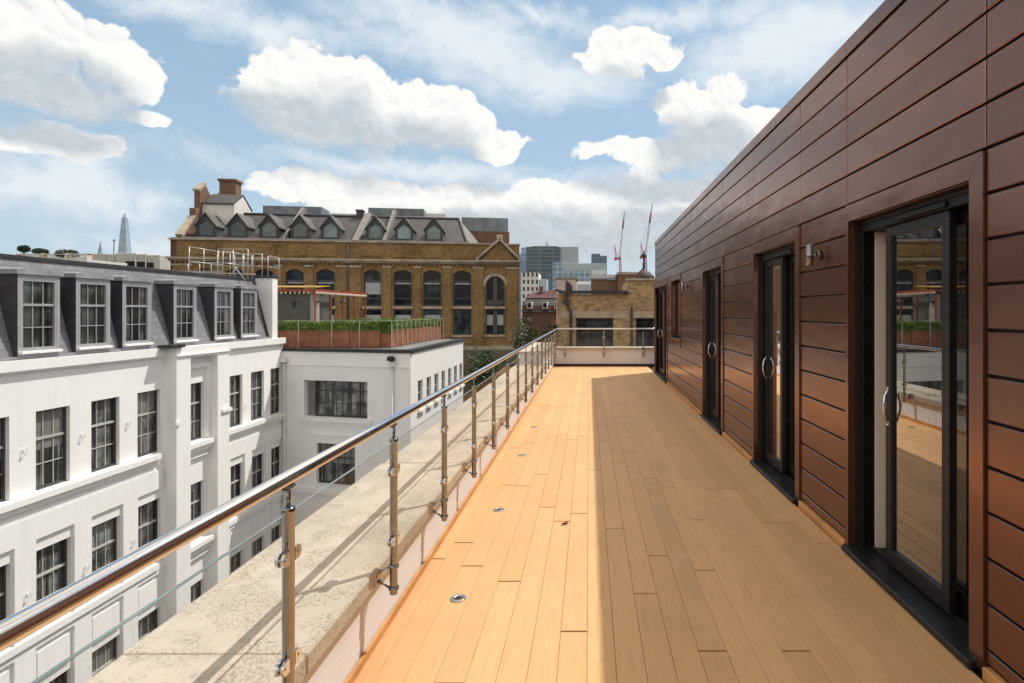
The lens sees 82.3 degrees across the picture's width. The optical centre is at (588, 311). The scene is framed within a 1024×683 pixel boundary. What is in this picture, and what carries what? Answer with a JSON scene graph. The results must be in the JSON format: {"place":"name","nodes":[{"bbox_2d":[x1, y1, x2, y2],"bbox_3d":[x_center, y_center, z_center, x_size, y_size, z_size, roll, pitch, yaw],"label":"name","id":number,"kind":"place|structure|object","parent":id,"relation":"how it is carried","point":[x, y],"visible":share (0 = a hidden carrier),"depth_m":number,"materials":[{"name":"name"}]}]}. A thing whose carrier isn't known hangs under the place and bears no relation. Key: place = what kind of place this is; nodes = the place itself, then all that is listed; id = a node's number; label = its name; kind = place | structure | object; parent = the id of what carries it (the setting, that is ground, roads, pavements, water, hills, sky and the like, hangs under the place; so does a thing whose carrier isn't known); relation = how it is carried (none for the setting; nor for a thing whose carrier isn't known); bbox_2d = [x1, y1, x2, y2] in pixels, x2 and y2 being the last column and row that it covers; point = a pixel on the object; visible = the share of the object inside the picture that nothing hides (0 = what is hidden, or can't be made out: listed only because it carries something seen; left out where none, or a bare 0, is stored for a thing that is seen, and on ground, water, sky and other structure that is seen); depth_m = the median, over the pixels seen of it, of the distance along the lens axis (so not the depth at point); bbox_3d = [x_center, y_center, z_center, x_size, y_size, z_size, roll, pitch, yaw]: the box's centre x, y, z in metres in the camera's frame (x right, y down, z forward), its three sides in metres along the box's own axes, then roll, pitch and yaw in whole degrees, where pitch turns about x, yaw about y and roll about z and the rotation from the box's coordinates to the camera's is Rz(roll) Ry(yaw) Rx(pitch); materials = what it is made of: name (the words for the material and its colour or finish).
{"place":"outdoors","nodes":[
{"label":"outdoors","id":0,"kind":"place"},
{"bbox_2d":[97,241,102,253],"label":"church spire","id":1,"kind":"structure","parent":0,"point":[100,250],"depth_m":299.55,"materials":[{"name":"stone"}]},
{"bbox_2d":[0,0,884,277],"label":"sky","id":2,"kind":"structure","parent":0,"point":[556,119],"materials":[{"name":"blue"}]},
{"bbox_2d":[614,211,624,271],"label":"tower crane","id":3,"kind":"object","parent":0,"point":[615,258],"visible":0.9,"depth_m":419.46,"materials":[{"name":"metal"}]},
{"bbox_2d":[636,250,653,277],"bbox_3d":[3.794,-2.559,40.000,1.459,3.353,1.445,0,0,0],"label":"cupola","id":4,"kind":"object","parent":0,"point":[643,272],"visible":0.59,"depth_m":39.64,"materials":[{"name":"grey metal"}]},
{"bbox_2d":[640,203,652,269],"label":"tower crane","id":5,"kind":"object","parent":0,"point":[648,227],"visible":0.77,"depth_m":419.49,"materials":[{"name":"red metal"}]},
{"bbox_2d":[587,367,981,679],"bbox_3d":[0.417,1.861,7.710,3.061,0.279,20.420,0,0,0],"label":"deck base","id":6,"kind":"object","parent":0,"point":[978,673],"visible":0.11,"depth_m":3.87,"materials":[{"name":"brown wood"}]},
{"bbox_2d":[344,365,553,682],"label":"edging board","id":7,"kind":"object","parent":6,"relation":"on","point":[365,656],"visible":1,"depth_m":3.65,"materials":[{"name":"beige wood"}]},
{"bbox_2d":[354,366,983,682],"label":"deck","id":8,"kind":"structure","parent":6,"relation":"on","point":[714,556],"depth_m":3.72,"materials":[{"name":"wood"}]},
{"bbox_2d":[450,594,465,602],"bbox_3d":[-0.772,1.696,3.430,0.094,0.008,0.094,0,0,0],"label":"deck light","id":9,"kind":"object","parent":8,"relation":"on","point":[457,598],"visible":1,"depth_m":3.42,"materials":[{"name":"metal"}]},
{"bbox_2d":[493,507,503,511],"bbox_3d":[-0.770,1.696,4.960,0.094,0.008,0.094,0,0,0],"label":"deck light","id":10,"kind":"object","parent":8,"relation":"on","point":[499,509],"visible":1,"depth_m":4.95,"materials":[{"name":"metal"}]},
{"bbox_2d":[653,0,1023,682],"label":"penthouse","id":11,"kind":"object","parent":6,"relation":"on","point":[855,392],"visible":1,"depth_m":3.74,"materials":[{"name":"brown wood"}]},
{"bbox_2d":[653,279,668,382],"bbox_3d":[1.956,0.474,14.910,0.325,2.444,2.580,0,0,0],"label":"sliding door","id":12,"kind":"structure","parent":11,"relation":"in","point":[662,287],"depth_m":15.25,"materials":[{"name":"brown metal"}]},
{"bbox_2d":[670,274,681,346],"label":"window","id":13,"kind":"structure","parent":11,"relation":"in","point":[676,294],"depth_m":12.81,"materials":[{"name":"black glass"}]},
{"bbox_2d":[681,282,686,290],"bbox_3d":[1.790,-0.470,10.900,0.110,0.170,0.076,0,0,0],"label":"wall lamp","id":14,"kind":"object","parent":11,"relation":"attached to","point":[682,286],"visible":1,"depth_m":10.87,"materials":[{"name":"metal"}]},
{"bbox_2d":[700,257,725,433],"bbox_3d":[1.956,0.474,8.682,0.325,2.444,1.455,0,0,0],"label":"sliding door","id":15,"kind":"structure","parent":11,"relation":"in","point":[715,268],"depth_m":8.99,"materials":[{"name":"brown metal"}]},
{"bbox_2d":[750,226,803,503],"bbox_3d":[1.956,0.474,5.787,0.325,2.444,1.445,0,0,0],"label":"sliding door","id":16,"kind":"structure","parent":11,"relation":"in","point":[775,250],"depth_m":5.88,"materials":[{"name":"brown metal"}]},
{"bbox_2d":[806,244,821,265],"bbox_3d":[1.790,-0.446,4.630,0.110,0.170,0.076,0,0,0],"label":"wall lamp","id":17,"kind":"object","parent":11,"relation":"attached to","point":[811,255],"visible":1,"depth_m":4.61,"materials":[{"name":"metal"}]},
{"bbox_2d":[841,151,991,670],"bbox_3d":[1.956,0.474,3.428,0.325,2.444,1.455,0,0,0],"label":"sliding door","id":18,"kind":"structure","parent":11,"relation":"in","point":[920,217],"depth_m":3.38,"materials":[{"name":"brown metal"}]},
{"label":"ground","id":19,"kind":"structure","parent":0,"visible":0},
{"bbox_2d":[16,253,126,265],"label":"balustraded terrace","id":20,"kind":"structure","parent":19,"relation":"on","point":[86,258],"depth_m":46.27,"materials":[{"name":"stone"}]},
{"bbox_2d":[17,245,30,253],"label":"shrub","id":21,"kind":"object","parent":20,"relation":"on","point":[24,249],"visible":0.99,"depth_m":46.62,"materials":[{"name":"green plant"}]},
{"bbox_2d":[31,248,49,256],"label":"shrub","id":22,"kind":"object","parent":20,"relation":"on","point":[39,250],"visible":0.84,"depth_m":46.55,"materials":[{"name":"green plant"}]},
{"bbox_2d":[54,249,80,258],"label":"shrub","id":23,"kind":"object","parent":20,"relation":"on","point":[70,251],"visible":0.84,"depth_m":46.51,"materials":[{"name":"green plant"}]},
{"bbox_2d":[118,213,131,252],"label":"glass spire tower","id":24,"kind":"structure","parent":19,"relation":"on","point":[124,245],"depth_m":1794.20,"materials":[{"name":"blue glass"}]},
{"bbox_2d":[92,253,169,269],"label":"concrete rooftop block","id":25,"kind":"structure","parent":19,"relation":"on","point":[145,260],"depth_m":140.00,"materials":[{"name":"white concrete"}]},
{"bbox_2d":[0,253,285,682],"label":"white building","id":26,"kind":"structure","parent":19,"relation":"on","point":[140,407],"depth_m":17.46,"materials":[{"name":"paint"}]},
{"bbox_2d":[0,417,4,501],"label":"window","id":27,"kind":"structure","parent":26,"relation":"in","point":[2,420],"depth_m":13.97,"materials":[{"name":"glass"}]},
{"bbox_2d":[0,565,5,620],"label":"window","id":28,"kind":"structure","parent":26,"relation":"in","point":[3,568],"depth_m":13.99,"materials":[{"name":"black glass"}]},
{"bbox_2d":[36,406,65,490],"bbox_3d":[-14.140,3.561,15.175,0.080,2.037,0.970,0,0,0],"label":"window","id":29,"kind":"structure","parent":26,"relation":"in","point":[50,423],"depth_m":15.26,"materials":[{"name":"glass"}]},
{"bbox_2d":[36,538,66,601],"bbox_3d":[-14.140,7.093,15.175,0.080,2.015,1.010,0,0,0],"label":"window","id":30,"kind":"structure","parent":26,"relation":"in","point":[51,561],"depth_m":15.29,"materials":[{"name":"glass"}]},
{"bbox_2d":[49,670,66,682],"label":"window","id":31,"kind":"structure","parent":26,"relation":"in","point":[62,678],"depth_m":15.58,"materials":[{"name":"black glass"}]},
{"bbox_2d":[91,397,115,472],"bbox_3d":[-14.140,3.561,16.820,0.080,2.037,0.980,0,0,0],"label":"window","id":32,"kind":"structure","parent":26,"relation":"in","point":[103,412],"depth_m":16.93,"materials":[{"name":"grey glass"}]},
{"bbox_2d":[92,516,116,572],"bbox_3d":[-14.140,7.093,16.820,0.080,2.015,1.020,0,0,0],"label":"window","id":33,"kind":"structure","parent":26,"relation":"in","point":[104,535],"depth_m":16.96,"materials":[{"name":"glass"}]},
{"bbox_2d":[92,636,116,676],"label":"window","id":34,"kind":"structure","parent":26,"relation":"in","point":[106,654],"depth_m":16.96,"materials":[{"name":"glass"}]},
{"bbox_2d":[137,390,156,457],"bbox_3d":[-14.140,3.561,18.475,0.080,2.037,0.950,0,0,0],"label":"window","id":35,"kind":"structure","parent":26,"relation":"in","point":[146,401],"depth_m":18.58,"materials":[{"name":"glass"}]},
{"bbox_2d":[138,499,156,547],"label":"window","id":36,"kind":"structure","parent":26,"relation":"in","point":[147,513],"depth_m":18.62,"materials":[{"name":"glass"}]},
{"bbox_2d":[138,609,156,641],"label":"window","id":37,"kind":"structure","parent":26,"relation":"in","point":[147,624],"depth_m":18.62,"materials":[{"name":"black glass"}]},
{"bbox_2d":[191,382,200,440],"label":"window","id":38,"kind":"structure","parent":26,"relation":"in","point":[195,387],"depth_m":20.78,"materials":[{"name":"glass"}]},
{"bbox_2d":[191,481,200,519],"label":"window","id":39,"kind":"structure","parent":26,"relation":"in","point":[195,488],"depth_m":20.78,"materials":[{"name":"glass"}]},
{"bbox_2d":[191,580,200,602],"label":"window","id":40,"kind":"structure","parent":26,"relation":"in","point":[196,588],"depth_m":20.78,"materials":[{"name":"glass"}]},
{"bbox_2d":[188,246,278,280],"bbox_3d":[-15.267,-1.957,24.467,3.543,1.376,2.872,0,0,-20],"label":"roof guardrail","id":41,"kind":"object","parent":26,"relation":"on","point":[222,265],"visible":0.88,"depth_m":24.86,"materials":[{"name":"silver metal"}]},
{"bbox_2d":[230,375,239,427],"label":"window","id":42,"kind":"structure","parent":26,"relation":"in","point":[234,380],"depth_m":23.16,"materials":[{"name":"glass"}]},
{"bbox_2d":[231,463,239,498],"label":"window","id":43,"kind":"structure","parent":26,"relation":"in","point":[235,470],"depth_m":23.26,"materials":[{"name":"glass"}]},
{"bbox_2d":[231,551,239,572],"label":"window","id":44,"kind":"structure","parent":26,"relation":"in","point":[235,560],"depth_m":23.26,"materials":[{"name":"grey glass"}]},
{"bbox_2d":[251,371,261,420],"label":"window","id":45,"kind":"structure","parent":26,"relation":"in","point":[256,377],"depth_m":24.73,"materials":[{"name":"black glass"}]},
{"bbox_2d":[252,453,261,487],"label":"window","id":46,"kind":"structure","parent":26,"relation":"in","point":[257,460],"depth_m":24.73,"materials":[{"name":"black glass"}]},
{"bbox_2d":[252,536,261,557],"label":"window","id":47,"kind":"structure","parent":26,"relation":"in","point":[257,544],"depth_m":24.73,"materials":[{"name":"grey glass"}]},
{"bbox_2d":[270,368,278,414],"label":"window","id":48,"kind":"structure","parent":26,"relation":"in","point":[274,373],"depth_m":26.10,"materials":[{"name":"glass"}]},
{"bbox_2d":[271,446,278,477],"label":"window","id":49,"kind":"structure","parent":26,"relation":"in","point":[275,451],"depth_m":26.10,"materials":[{"name":"black glass"}]},
{"bbox_2d":[271,525,278,543],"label":"window","id":50,"kind":"structure","parent":26,"relation":"in","point":[275,531],"depth_m":26.10,"materials":[{"name":"black glass"}]},
{"bbox_2d":[85,342,554,682],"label":"parapet wall","id":51,"kind":"structure","parent":19,"relation":"on","point":[227,629],"depth_m":2.85,"materials":[{"name":"stone"}]},
{"bbox_2d":[0,328,653,682],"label":"balustrade","id":52,"kind":"object","parent":51,"relation":"on","point":[27,621],"visible":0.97,"depth_m":1.87,"materials":[{"name":"metal"}]},
{"bbox_2d":[165,178,520,402],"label":"brick warehouse","id":53,"kind":"structure","parent":19,"relation":"on","point":[459,276],"depth_m":45.20,"materials":[{"name":"brick"}]},
{"bbox_2d":[227,269,241,274],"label":"window","id":54,"kind":"structure","parent":53,"relation":"in","point":[239,270],"depth_m":43.20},
{"bbox_2d":[256,269,272,274],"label":"window","id":55,"kind":"structure","parent":53,"relation":"in","point":[265,271],"depth_m":43.49,"materials":[{"name":"black glass"}]},
{"bbox_2d":[286,269,303,292],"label":"window","id":56,"kind":"structure","parent":53,"relation":"in","point":[294,277],"depth_m":43.79,"materials":[{"name":"black glass"}]},
{"bbox_2d":[317,269,334,305],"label":"window","id":57,"kind":"structure","parent":53,"relation":"in","point":[325,277],"depth_m":44.13,"materials":[{"name":"black glass"}]},
{"bbox_2d":[332,309,334,322],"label":"window","id":58,"kind":"structure","parent":53,"relation":"in","point":[333,310],"depth_m":44.17,"materials":[{"name":"grey glass"}]},
{"bbox_2d":[364,270,380,305],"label":"window","id":59,"kind":"structure","parent":53,"relation":"in","point":[372,278],"depth_m":44.61,"materials":[{"name":"grey glass"}]},
{"bbox_2d":[364,309,380,319],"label":"window","id":60,"kind":"structure","parent":53,"relation":"in","point":[375,314],"depth_m":44.60,"materials":[{"name":"grey glass"}]},
{"bbox_2d":[394,270,411,305],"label":"window","id":61,"kind":"structure","parent":53,"relation":"in","point":[402,278],"depth_m":44.95,"materials":[{"name":"black glass"}]},
{"bbox_2d":[394,309,411,319],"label":"window","id":62,"kind":"structure","parent":53,"relation":"in","point":[398,313],"depth_m":44.93,"materials":[{"name":"grey glass"}]},
{"bbox_2d":[423,270,440,305],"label":"window","id":63,"kind":"structure","parent":53,"relation":"in","point":[431,279],"depth_m":45.27,"materials":[{"name":"black glass"}]},
{"bbox_2d":[423,309,440,319],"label":"window","id":64,"kind":"structure","parent":53,"relation":"in","point":[427,313],"depth_m":45.25,"materials":[{"name":"grey glass"}]},
{"bbox_2d":[453,271,470,305],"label":"window","id":65,"kind":"structure","parent":53,"relation":"in","point":[461,279],"depth_m":45.61,"materials":[{"name":"black glass"}]},
{"bbox_2d":[453,309,470,334],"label":"window","id":66,"kind":"structure","parent":53,"relation":"in","point":[461,317],"depth_m":45.61,"materials":[{"name":"black glass"}]},
{"bbox_2d":[486,277,504,305],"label":"window","id":67,"kind":"structure","parent":53,"relation":"in","point":[495,288],"depth_m":45.94,"materials":[{"name":"black glass"}]},
{"bbox_2d":[486,309,504,334],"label":"window","id":68,"kind":"structure","parent":53,"relation":"in","point":[495,318],"depth_m":45.94,"materials":[{"name":"black glass"}]},
{"bbox_2d":[280,339,464,525],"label":"white wing","id":69,"kind":"structure","parent":19,"relation":"on","point":[332,396],"depth_m":26.05,"materials":[{"name":"white paint"}]},
{"bbox_2d":[277,293,331,322],"bbox_3d":[-16.425,0.360,32.600,3.150,2.680,2.800,0,0,0],"label":"garden hut","id":70,"kind":"object","parent":69,"relation":"on","point":[295,306],"visible":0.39,"depth_m":31.30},
{"bbox_2d":[277,286,366,322],"bbox_3d":[-16.350,0.115,34.550,3.700,3.170,7.300,0,0,0],"label":"pergola","id":71,"kind":"object","parent":69,"relation":"on","point":[332,292],"visible":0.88,"depth_m":32.55,"materials":[{"name":"red paint"}]},
{"bbox_2d":[277,319,382,346],"bbox_3d":[-12.680,1.025,27.556,5.862,1.350,0.663,0,0,0],"label":"hedge planter","id":72,"kind":"object","parent":69,"relation":"on","point":[318,334],"visible":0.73,"depth_m":27.30,"materials":[{"name":"wood"}]},
{"bbox_2d":[319,443,354,484],"bbox_3d":[-11.236,6.825,26.037,1.928,1.820,0.532,0,0,0],"label":"window","id":73,"kind":"structure","parent":69,"relation":"in","point":[335,468],"depth_m":26.04,"materials":[{"name":"glass"}]},
{"bbox_2d":[315,380,366,417],"bbox_3d":[-11.035,3.925,25.989,2.728,1.631,0.723,0,0,0],"label":"window","id":74,"kind":"structure","parent":69,"relation":"in","point":[348,399],"depth_m":26.02,"materials":[{"name":"black glass"}]},
{"bbox_2d":[298,318,443,347],"bbox_3d":[-12.335,1.071,31.780,6.530,1.257,9.440,0,0,0],"label":"roof balustrade","id":75,"kind":"object","parent":69,"relation":"on","point":[397,331],"visible":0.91,"depth_m":29.68,"materials":[{"name":"grey metal"}]},
{"bbox_2d":[344,317,426,322],"bbox_3d":[-12.685,1.023,36.133,5.864,1.354,0.607,0,0,0],"label":"hedge planter","id":76,"kind":"object","parent":69,"relation":"on","point":[361,320],"visible":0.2,"depth_m":35.98,"materials":[{"name":"plant"}]},
{"bbox_2d":[387,356,394,361],"bbox_3d":[-8.550,2.065,25.069,0.320,0.270,0.240,0,0,0],"label":"floodlight","id":77,"kind":"object","parent":69,"relation":"attached to","point":[391,358],"visible":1,"depth_m":25.00,"materials":[{"name":"black metal"}]},
{"bbox_2d":[380,317,439,346],"bbox_3d":[-9.526,1.016,31.826,0.602,1.369,9.221,0,0,0],"label":"hedge planter","id":78,"kind":"object","parent":69,"relation":"on","point":[385,327],"visible":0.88,"depth_m":29.77,"materials":[{"name":"ceramic"}]},
{"bbox_2d":[418,380,420,400],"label":"window","id":79,"kind":"structure","parent":69,"relation":"in","point":[419,382],"depth_m":26.84,"materials":[{"name":"black glass"}]},
{"bbox_2d":[427,377,428,395],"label":"window","id":80,"kind":"structure","parent":69,"relation":"in","point":[427,377],"depth_m":28.23,"materials":[{"name":"black glass"}]},
{"bbox_2d":[448,368,449,384],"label":"window","id":81,"kind":"structure","parent":69,"relation":"in","point":[449,368],"depth_m":32.45,"materials":[{"name":"black glass"}]},
{"bbox_2d":[464,348,503,393],"bbox_3d":[-6.968,9.085,39.664,2.598,13.239,3.521,0,0,-29],"label":"leafy tree","id":82,"kind":"object","parent":19,"relation":"on","point":[485,357],"visible":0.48,"depth_m":39.31,"materials":[{"name":"green plant"}]},
{"bbox_2d":[519,248,525,324],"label":"office block","id":83,"kind":"structure","parent":19,"relation":"on","point":[522,256],"depth_m":640.00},
{"bbox_2d":[510,314,549,366],"bbox_3d":[-3.035,7.917,33.041,3.112,15.573,2.357,0,0,0],"label":"leafy tree","id":84,"kind":"object","parent":19,"relation":"on","point":[522,339],"visible":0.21,"depth_m":32.78,"materials":[{"name":"green plant"}]},
{"bbox_2d":[521,273,547,328],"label":"office block","id":85,"kind":"structure","parent":19,"relation":"on","point":[532,282],"depth_m":220.00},
{"bbox_2d":[521,287,555,339],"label":"mansard house","id":86,"kind":"structure","parent":19,"relation":"on","point":[538,308],"depth_m":62.00,"materials":[{"name":"red brick"}]},
{"bbox_2d":[540,324,556,346],"bbox_3d":[-1.598,8.160,29.023,2.028,15.087,1.798,0,0,0],"label":"leafy tree","id":87,"kind":"object","parent":19,"relation":"on","point":[551,326],"visible":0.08,"depth_m":28.74,"materials":[{"name":"green plant"}]},
{"bbox_2d":[526,243,578,278],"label":"office block","id":88,"kind":"structure","parent":19,"relation":"on","point":[540,260],"depth_m":600.00,"materials":[{"name":"grey glass"}]},
{"bbox_2d":[555,277,577,324],"bbox_3d":[-1.228,6.931,32.990,1.165,17.537,3.120,0,0,0],"label":"rooftop cabin","id":89,"kind":"object","parent":19,"relation":"on","point":[566,283],"visible":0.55,"depth_m":31.50,"materials":[{"name":"beige paint"}]},
{"bbox_2d":[546,262,606,290],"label":"office block","id":90,"kind":"structure","parent":19,"relation":"on","point":[583,272],"depth_m":419.50,"materials":[{"name":"blue glass"}]},
{"bbox_2d":[577,282,590,290],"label":"building","id":91,"kind":"structure","parent":19,"relation":"on","point":[583,286],"depth_m":160.00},
{"bbox_2d":[591,254,606,262],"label":"office block","id":92,"kind":"structure","parent":19,"relation":"on","point":[596,258],"depth_m":700.00,"materials":[{"name":"blue glass"}]},
{"bbox_2d":[552,347,653,367],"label":"end parapet wall","id":93,"kind":"structure","parent":19,"relation":"on","point":[593,356],"depth_m":17.95,"materials":[{"name":"paint"}]},
{"bbox_2d":[590,275,617,290],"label":"brown roof house","id":94,"kind":"structure","parent":19,"relation":"on","point":[604,282],"depth_m":33.00,"materials":[{"name":"red brick"}]},
{"bbox_2d":[555,278,654,346],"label":"brick outbuilding","id":95,"kind":"structure","parent":19,"relation":"on","point":[630,304],"depth_m":23.00,"materials":[{"name":"brick"}]},
{"bbox_2d":[576,318,612,346],"bbox_3d":[0.232,0.981,23.170,1.478,1.421,0.060,0,0,0],"label":"window","id":96,"kind":"structure","parent":95,"relation":"in","point":[582,339],"depth_m":23.19,"materials":[{"name":"black glass"}]},
{"bbox_2d":[636,318,653,346],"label":"window","id":97,"kind":"structure","parent":95,"relation":"in","point":[640,322],"depth_m":23.19,"materials":[{"name":"black glass"}]},
{"bbox_2d":[615,272,636,290],"bbox_3d":[2.118,6.768,33.250,1.061,17.864,2.620,0,0,0],"label":"brick stack","id":98,"kind":"object","parent":19,"relation":"on","point":[621,276],"visible":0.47,"depth_m":32.00,"materials":[{"name":"brick"}]}
]}

